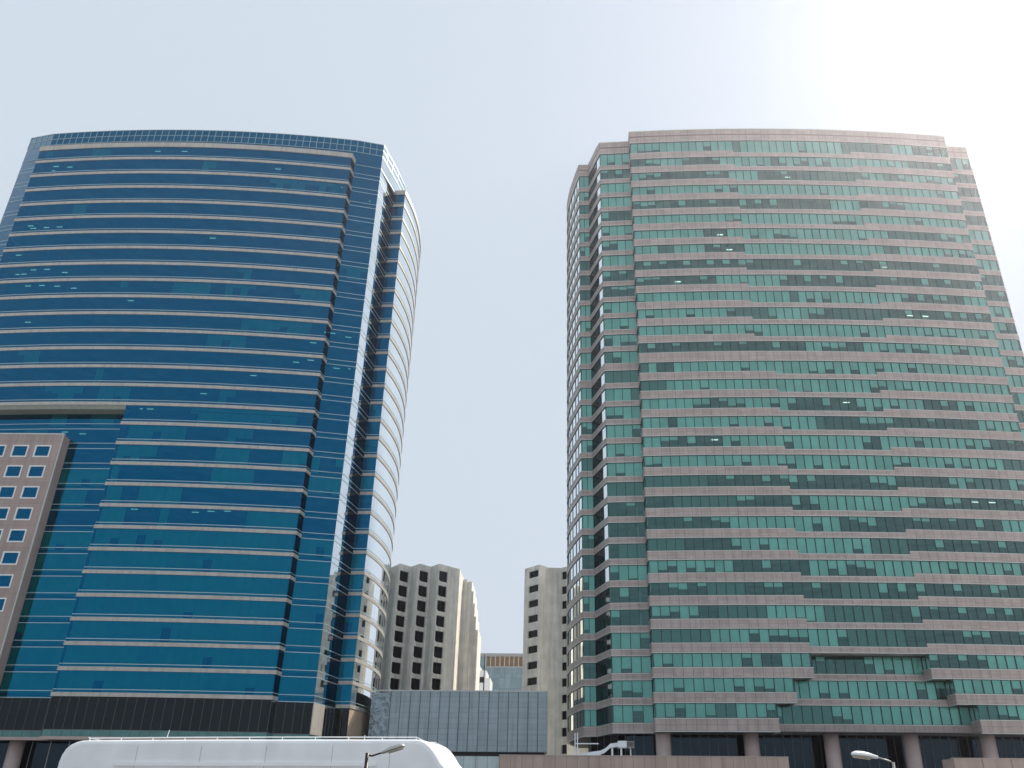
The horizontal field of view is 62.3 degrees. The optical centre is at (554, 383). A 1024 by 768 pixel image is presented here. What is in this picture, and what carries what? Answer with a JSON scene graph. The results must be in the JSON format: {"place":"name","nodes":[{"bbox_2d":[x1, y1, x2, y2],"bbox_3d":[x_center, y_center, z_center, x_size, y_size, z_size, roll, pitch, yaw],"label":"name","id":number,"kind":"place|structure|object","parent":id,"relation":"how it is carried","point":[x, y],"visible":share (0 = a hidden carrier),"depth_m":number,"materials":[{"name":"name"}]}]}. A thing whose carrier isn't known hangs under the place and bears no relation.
{"place":"outdoors","nodes":[
{"label":"outdoors","id":0,"kind":"place"},
{"bbox_2d":[0,130,420,767],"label":"glass tower","id":1,"kind":"structure","parent":0,"point":[206,336],"depth_m":146.24,"materials":[{"name":"blue glass"}]},
{"bbox_2d":[0,433,69,684],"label":"stone annex","id":2,"kind":"object","parent":1,"relation":"attached to","point":[31,465],"visible":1,"depth_m":135.93,"materials":[{"name":"stone"}]},
{"bbox_2d":[0,598,6,611],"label":"window","id":3,"kind":"structure","parent":2,"relation":"in","point":[2,600],"depth_m":129.00,"materials":[{"name":"blue glass"}]},
{"bbox_2d":[0,445,6,456],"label":"window","id":4,"kind":"structure","parent":2,"relation":"in","point":[2,447],"depth_m":140.30,"materials":[{"name":"blue glass"}]},
{"bbox_2d":[0,507,9,519],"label":"window","id":5,"kind":"structure","parent":2,"relation":"in","point":[4,511],"depth_m":135.44,"materials":[{"name":"blue glass"}]},
{"bbox_2d":[0,574,13,587],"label":"window","id":6,"kind":"structure","parent":2,"relation":"in","point":[5,579],"depth_m":130.62,"materials":[{"name":"blue glass"}]},
{"bbox_2d":[0,486,16,497],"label":"window","id":7,"kind":"structure","parent":2,"relation":"in","point":[5,491],"depth_m":137.09,"materials":[{"name":"blue glass"}]},
{"bbox_2d":[0,551,20,564],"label":"window","id":8,"kind":"structure","parent":2,"relation":"in","point":[8,557],"depth_m":132.19,"materials":[{"name":"blue glass"}]},
{"bbox_2d":[3,465,22,476],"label":"window","id":9,"kind":"structure","parent":2,"relation":"in","point":[11,470],"depth_m":138.63,"materials":[{"name":"blue glass"}]},
{"bbox_2d":[6,529,26,541],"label":"window","id":10,"kind":"structure","parent":2,"relation":"in","point":[15,535],"depth_m":133.81,"materials":[{"name":"blue glass"}]},
{"bbox_2d":[10,445,28,456],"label":"window","id":11,"kind":"structure","parent":2,"relation":"in","point":[17,450],"depth_m":140.23,"materials":[{"name":"blue glass"}]},
{"bbox_2d":[13,507,33,519],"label":"window","id":12,"kind":"structure","parent":2,"relation":"in","point":[22,513],"depth_m":135.42,"materials":[{"name":"blue glass"}]},
{"bbox_2d":[20,486,39,498],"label":"window","id":13,"kind":"structure","parent":2,"relation":"in","point":[28,492],"depth_m":137.02,"materials":[{"name":"blue glass"}]},
{"bbox_2d":[26,465,45,477],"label":"window","id":14,"kind":"structure","parent":2,"relation":"in","point":[34,471],"depth_m":138.63,"materials":[{"name":"blue glass"}]},
{"bbox_2d":[32,445,51,456],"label":"window","id":15,"kind":"structure","parent":2,"relation":"in","point":[40,450],"depth_m":140.23,"materials":[{"name":"blue glass"}]},
{"bbox_2d":[379,564,480,691],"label":"concrete block","id":16,"kind":"structure","parent":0,"point":[432,638],"depth_m":188.90,"materials":[{"name":"beige concrete"}]},
{"bbox_2d":[390,678,398,689],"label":"window","id":17,"kind":"structure","parent":16,"relation":"in","point":[394,683],"depth_m":181.92,"materials":[{"name":"black glass"}]},
{"bbox_2d":[391,662,399,673],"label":"window","id":18,"kind":"structure","parent":16,"relation":"in","point":[395,669],"depth_m":183.39,"materials":[{"name":"black glass"}]},
{"bbox_2d":[393,646,401,657],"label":"window","id":19,"kind":"structure","parent":16,"relation":"in","point":[396,650],"depth_m":184.88,"materials":[{"name":"black glass"}]},
{"bbox_2d":[394,630,402,642],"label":"window","id":20,"kind":"structure","parent":16,"relation":"in","point":[398,637],"depth_m":186.37,"materials":[{"name":"black glass"}]},
{"bbox_2d":[396,615,403,626],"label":"window","id":21,"kind":"structure","parent":16,"relation":"in","point":[399,619],"depth_m":187.83,"materials":[{"name":"black glass"}]},
{"bbox_2d":[397,600,405,611],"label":"window","id":22,"kind":"structure","parent":16,"relation":"in","point":[400,604],"depth_m":189.31,"materials":[{"name":"black glass"}]},
{"bbox_2d":[398,585,406,596],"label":"window","id":23,"kind":"structure","parent":16,"relation":"in","point":[402,590],"depth_m":190.84,"materials":[{"name":"black glass"}]},
{"bbox_2d":[400,570,407,581],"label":"window","id":24,"kind":"structure","parent":16,"relation":"in","point":[403,575],"depth_m":192.31,"materials":[{"name":"black glass"}]},
{"bbox_2d":[411,678,419,689],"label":"window","id":25,"kind":"structure","parent":16,"relation":"in","point":[415,683],"depth_m":181.83,"materials":[{"name":"black glass"}]},
{"bbox_2d":[412,662,420,673],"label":"window","id":26,"kind":"structure","parent":16,"relation":"in","point":[416,668],"depth_m":183.39,"materials":[{"name":"black glass"}]},
{"bbox_2d":[413,646,421,658],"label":"window","id":27,"kind":"structure","parent":16,"relation":"in","point":[417,653],"depth_m":184.83,"materials":[{"name":"black glass"}]},
{"bbox_2d":[415,631,422,642],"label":"window","id":28,"kind":"structure","parent":16,"relation":"in","point":[418,635],"depth_m":186.33,"materials":[{"name":"black glass"}]},
{"bbox_2d":[416,615,424,626],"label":"window","id":29,"kind":"structure","parent":16,"relation":"in","point":[419,619],"depth_m":187.83,"materials":[{"name":"black glass"}]},
{"bbox_2d":[417,600,425,611],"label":"window","id":30,"kind":"structure","parent":16,"relation":"in","point":[420,604],"depth_m":189.28,"materials":[{"name":"black glass"}]},
{"bbox_2d":[418,585,426,596],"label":"window","id":31,"kind":"structure","parent":16,"relation":"in","point":[422,590],"depth_m":190.79,"materials":[{"name":"black glass"}]},
{"bbox_2d":[419,571,427,582],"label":"window","id":32,"kind":"structure","parent":16,"relation":"in","point":[423,576],"depth_m":192.31,"materials":[{"name":"black glass"}]},
{"bbox_2d":[432,678,439,689],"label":"window","id":33,"kind":"structure","parent":16,"relation":"in","point":[435,682],"depth_m":181.72,"materials":[{"name":"black glass"}]},
{"bbox_2d":[433,662,440,674],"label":"window","id":34,"kind":"structure","parent":16,"relation":"in","point":[436,666],"depth_m":183.21,"materials":[{"name":"black glass"}]},
{"bbox_2d":[434,646,441,658],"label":"window","id":35,"kind":"structure","parent":16,"relation":"in","point":[437,650],"depth_m":184.67,"materials":[{"name":"black glass"}]},
{"bbox_2d":[435,631,442,642],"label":"window","id":36,"kind":"structure","parent":16,"relation":"in","point":[438,635],"depth_m":186.19,"materials":[{"name":"black glass"}]},
{"bbox_2d":[436,615,443,626],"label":"window","id":37,"kind":"structure","parent":16,"relation":"in","point":[439,619],"depth_m":187.70,"materials":[{"name":"black glass"}]},
{"bbox_2d":[437,600,444,611],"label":"window","id":38,"kind":"structure","parent":16,"relation":"in","point":[440,604],"depth_m":189.17,"materials":[{"name":"black glass"}]},
{"bbox_2d":[438,586,445,596],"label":"window","id":39,"kind":"structure","parent":16,"relation":"in","point":[441,589],"depth_m":190.70,"materials":[{"name":"black glass"}]},
{"bbox_2d":[439,571,446,581],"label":"window","id":40,"kind":"structure","parent":16,"relation":"in","point":[442,575],"depth_m":192.15,"materials":[{"name":"black glass"}]},
{"bbox_2d":[368,690,547,755],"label":"link block","id":41,"kind":"structure","parent":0,"point":[475,723],"depth_m":139.92,"materials":[{"name":"metal"}]},
{"bbox_2d":[483,655,484,689],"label":"mast","id":42,"kind":"object","parent":41,"relation":"on","point":[484,672],"visible":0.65,"depth_m":148.47,"materials":[{"name":"black metal"}]},
{"bbox_2d":[0,0,1023,652],"label":"sky","id":43,"kind":"structure","parent":0,"point":[487,113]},
{"bbox_2d":[522,564,587,754],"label":"concrete block","id":44,"kind":"structure","parent":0,"point":[545,635],"depth_m":186.21,"materials":[{"name":"beige concrete"}]},
{"bbox_2d":[528,661,536,669],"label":"window","id":45,"kind":"structure","parent":44,"relation":"in","point":[531,665],"depth_m":184.13,"materials":[{"name":"black glass"}]},
{"bbox_2d":[528,677,536,685],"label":"window","id":46,"kind":"structure","parent":44,"relation":"in","point":[531,681],"depth_m":182.61,"materials":[{"name":"black glass"}]},
{"bbox_2d":[529,645,536,653],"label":"window","id":47,"kind":"structure","parent":44,"relation":"in","point":[533,649],"depth_m":185.55,"materials":[{"name":"black glass"}]},
{"bbox_2d":[529,599,537,607],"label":"window","id":48,"kind":"structure","parent":44,"relation":"in","point":[533,603],"depth_m":190.05,"materials":[{"name":"black glass"}]},
{"bbox_2d":[529,614,537,622],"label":"window","id":49,"kind":"structure","parent":44,"relation":"in","point":[534,618],"depth_m":188.57,"materials":[{"name":"black glass"}]},
{"bbox_2d":[529,630,537,637],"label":"window","id":50,"kind":"structure","parent":44,"relation":"in","point":[532,634],"depth_m":187.10,"materials":[{"name":"black glass"}]},
{"bbox_2d":[530,570,537,577],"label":"window","id":51,"kind":"structure","parent":44,"relation":"in","point":[533,574],"depth_m":193.11,"materials":[{"name":"black glass"}]},
{"bbox_2d":[530,585,537,592],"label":"window","id":52,"kind":"structure","parent":44,"relation":"in","point":[533,588],"depth_m":191.49,"materials":[{"name":"black glass"}]},
{"bbox_2d":[562,728,566,736],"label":"window","id":53,"kind":"structure","parent":44,"relation":"in","point":[564,730],"depth_m":178.66,"materials":[{"name":"black glass"}]},
{"bbox_2d":[562,745,566,753],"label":"window","id":54,"kind":"structure","parent":44,"relation":"in","point":[564,747],"depth_m":177.19,"materials":[{"name":"black glass"}]},
{"bbox_2d":[563,601,566,608],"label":"window","id":55,"kind":"structure","parent":44,"relation":"in","point":[564,602],"depth_m":190.56,"materials":[{"name":"black glass"}]},
{"bbox_2d":[563,616,566,623],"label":"window","id":56,"kind":"structure","parent":44,"relation":"in","point":[564,617],"depth_m":189.05,"materials":[{"name":"black glass"}]},
{"bbox_2d":[563,631,566,638],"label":"window","id":57,"kind":"structure","parent":44,"relation":"in","point":[565,632],"depth_m":187.56,"materials":[{"name":"black glass"}]},
{"bbox_2d":[563,647,566,654],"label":"window","id":58,"kind":"structure","parent":44,"relation":"in","point":[564,648],"depth_m":186.10,"materials":[{"name":"black glass"}]},
{"bbox_2d":[563,662,566,670],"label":"window","id":59,"kind":"structure","parent":44,"relation":"in","point":[564,664],"depth_m":184.56,"materials":[{"name":"black glass"}]},
{"bbox_2d":[563,678,566,686],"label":"window","id":60,"kind":"structure","parent":44,"relation":"in","point":[565,679],"depth_m":183.08,"materials":[{"name":"black glass"}]},
{"bbox_2d":[563,694,566,702],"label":"window","id":61,"kind":"structure","parent":44,"relation":"in","point":[564,696],"depth_m":181.57,"materials":[{"name":"black glass"}]},
{"bbox_2d":[563,711,566,719],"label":"window","id":62,"kind":"structure","parent":44,"relation":"in","point":[564,712],"depth_m":180.11,"materials":[{"name":"black glass"}]},
{"bbox_2d":[499,755,788,767],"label":"podium wall","id":63,"kind":"structure","parent":0,"point":[569,761],"depth_m":95.97,"materials":[{"name":"concrete"}]},
{"bbox_2d":[566,128,1023,767],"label":"banded tower","id":64,"kind":"structure","parent":0,"point":[796,448],"depth_m":145.97,"materials":[{"name":"green glass"}]},
{"bbox_2d":[942,758,1023,767],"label":"podium wall","id":65,"kind":"structure","parent":0,"point":[983,763],"depth_m":96.06,"materials":[{"name":"concrete"}]},
{"label":"ground","id":66,"kind":"structure","parent":0,"visible":0},
{"bbox_2d":[479,667,492,689],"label":"white building","id":67,"kind":"structure","parent":66,"relation":"on","point":[488,683],"depth_m":266.40,"materials":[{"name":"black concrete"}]},
{"bbox_2d":[480,653,522,690],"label":"office building","id":68,"kind":"structure","parent":66,"relation":"on","point":[504,671],"depth_m":334.73,"materials":[{"name":"blue glass"}]},
{"bbox_3d":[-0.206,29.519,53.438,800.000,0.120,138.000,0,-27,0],"label":"pavement","id":69,"kind":"structure","parent":0,"visible":0},
{"bbox_2d":[454,756,498,767],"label":"hoarding","id":70,"kind":"object","parent":69,"relation":"on","point":[478,761],"visible":0.56,"depth_m":96.30,"materials":[{"name":"metal"}]},
{"bbox_2d":[574,733,598,753],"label":"post frame","id":71,"kind":"object","parent":69,"relation":"on","point":[577,743],"visible":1,"depth_m":117.96,"materials":[{"name":"white paint"}]},
{"bbox_2d":[575,741,633,754],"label":"stair canopy","id":72,"kind":"object","parent":69,"relation":"on","point":[621,745],"visible":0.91,"depth_m":117.08,"materials":[{"name":"white metal"}]},
{"label":"road","id":73,"kind":"structure","parent":0,"visible":0},
{"bbox_2d":[58,730,460,767],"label":"coach","id":74,"kind":"object","parent":73,"relation":"on","point":[294,753],"visible":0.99,"depth_m":23.72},
{"bbox_2d":[364,744,404,767],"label":"street lamp","id":75,"kind":"object","parent":73,"relation":"on","point":[394,748],"visible":1,"depth_m":21.01,"materials":[{"name":"black metal"}]},
{"bbox_2d":[851,751,894,767],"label":"street lamp","id":76,"kind":"object","parent":73,"relation":"on","point":[862,755],"visible":1,"depth_m":26.27,"materials":[{"name":"grey metal"}]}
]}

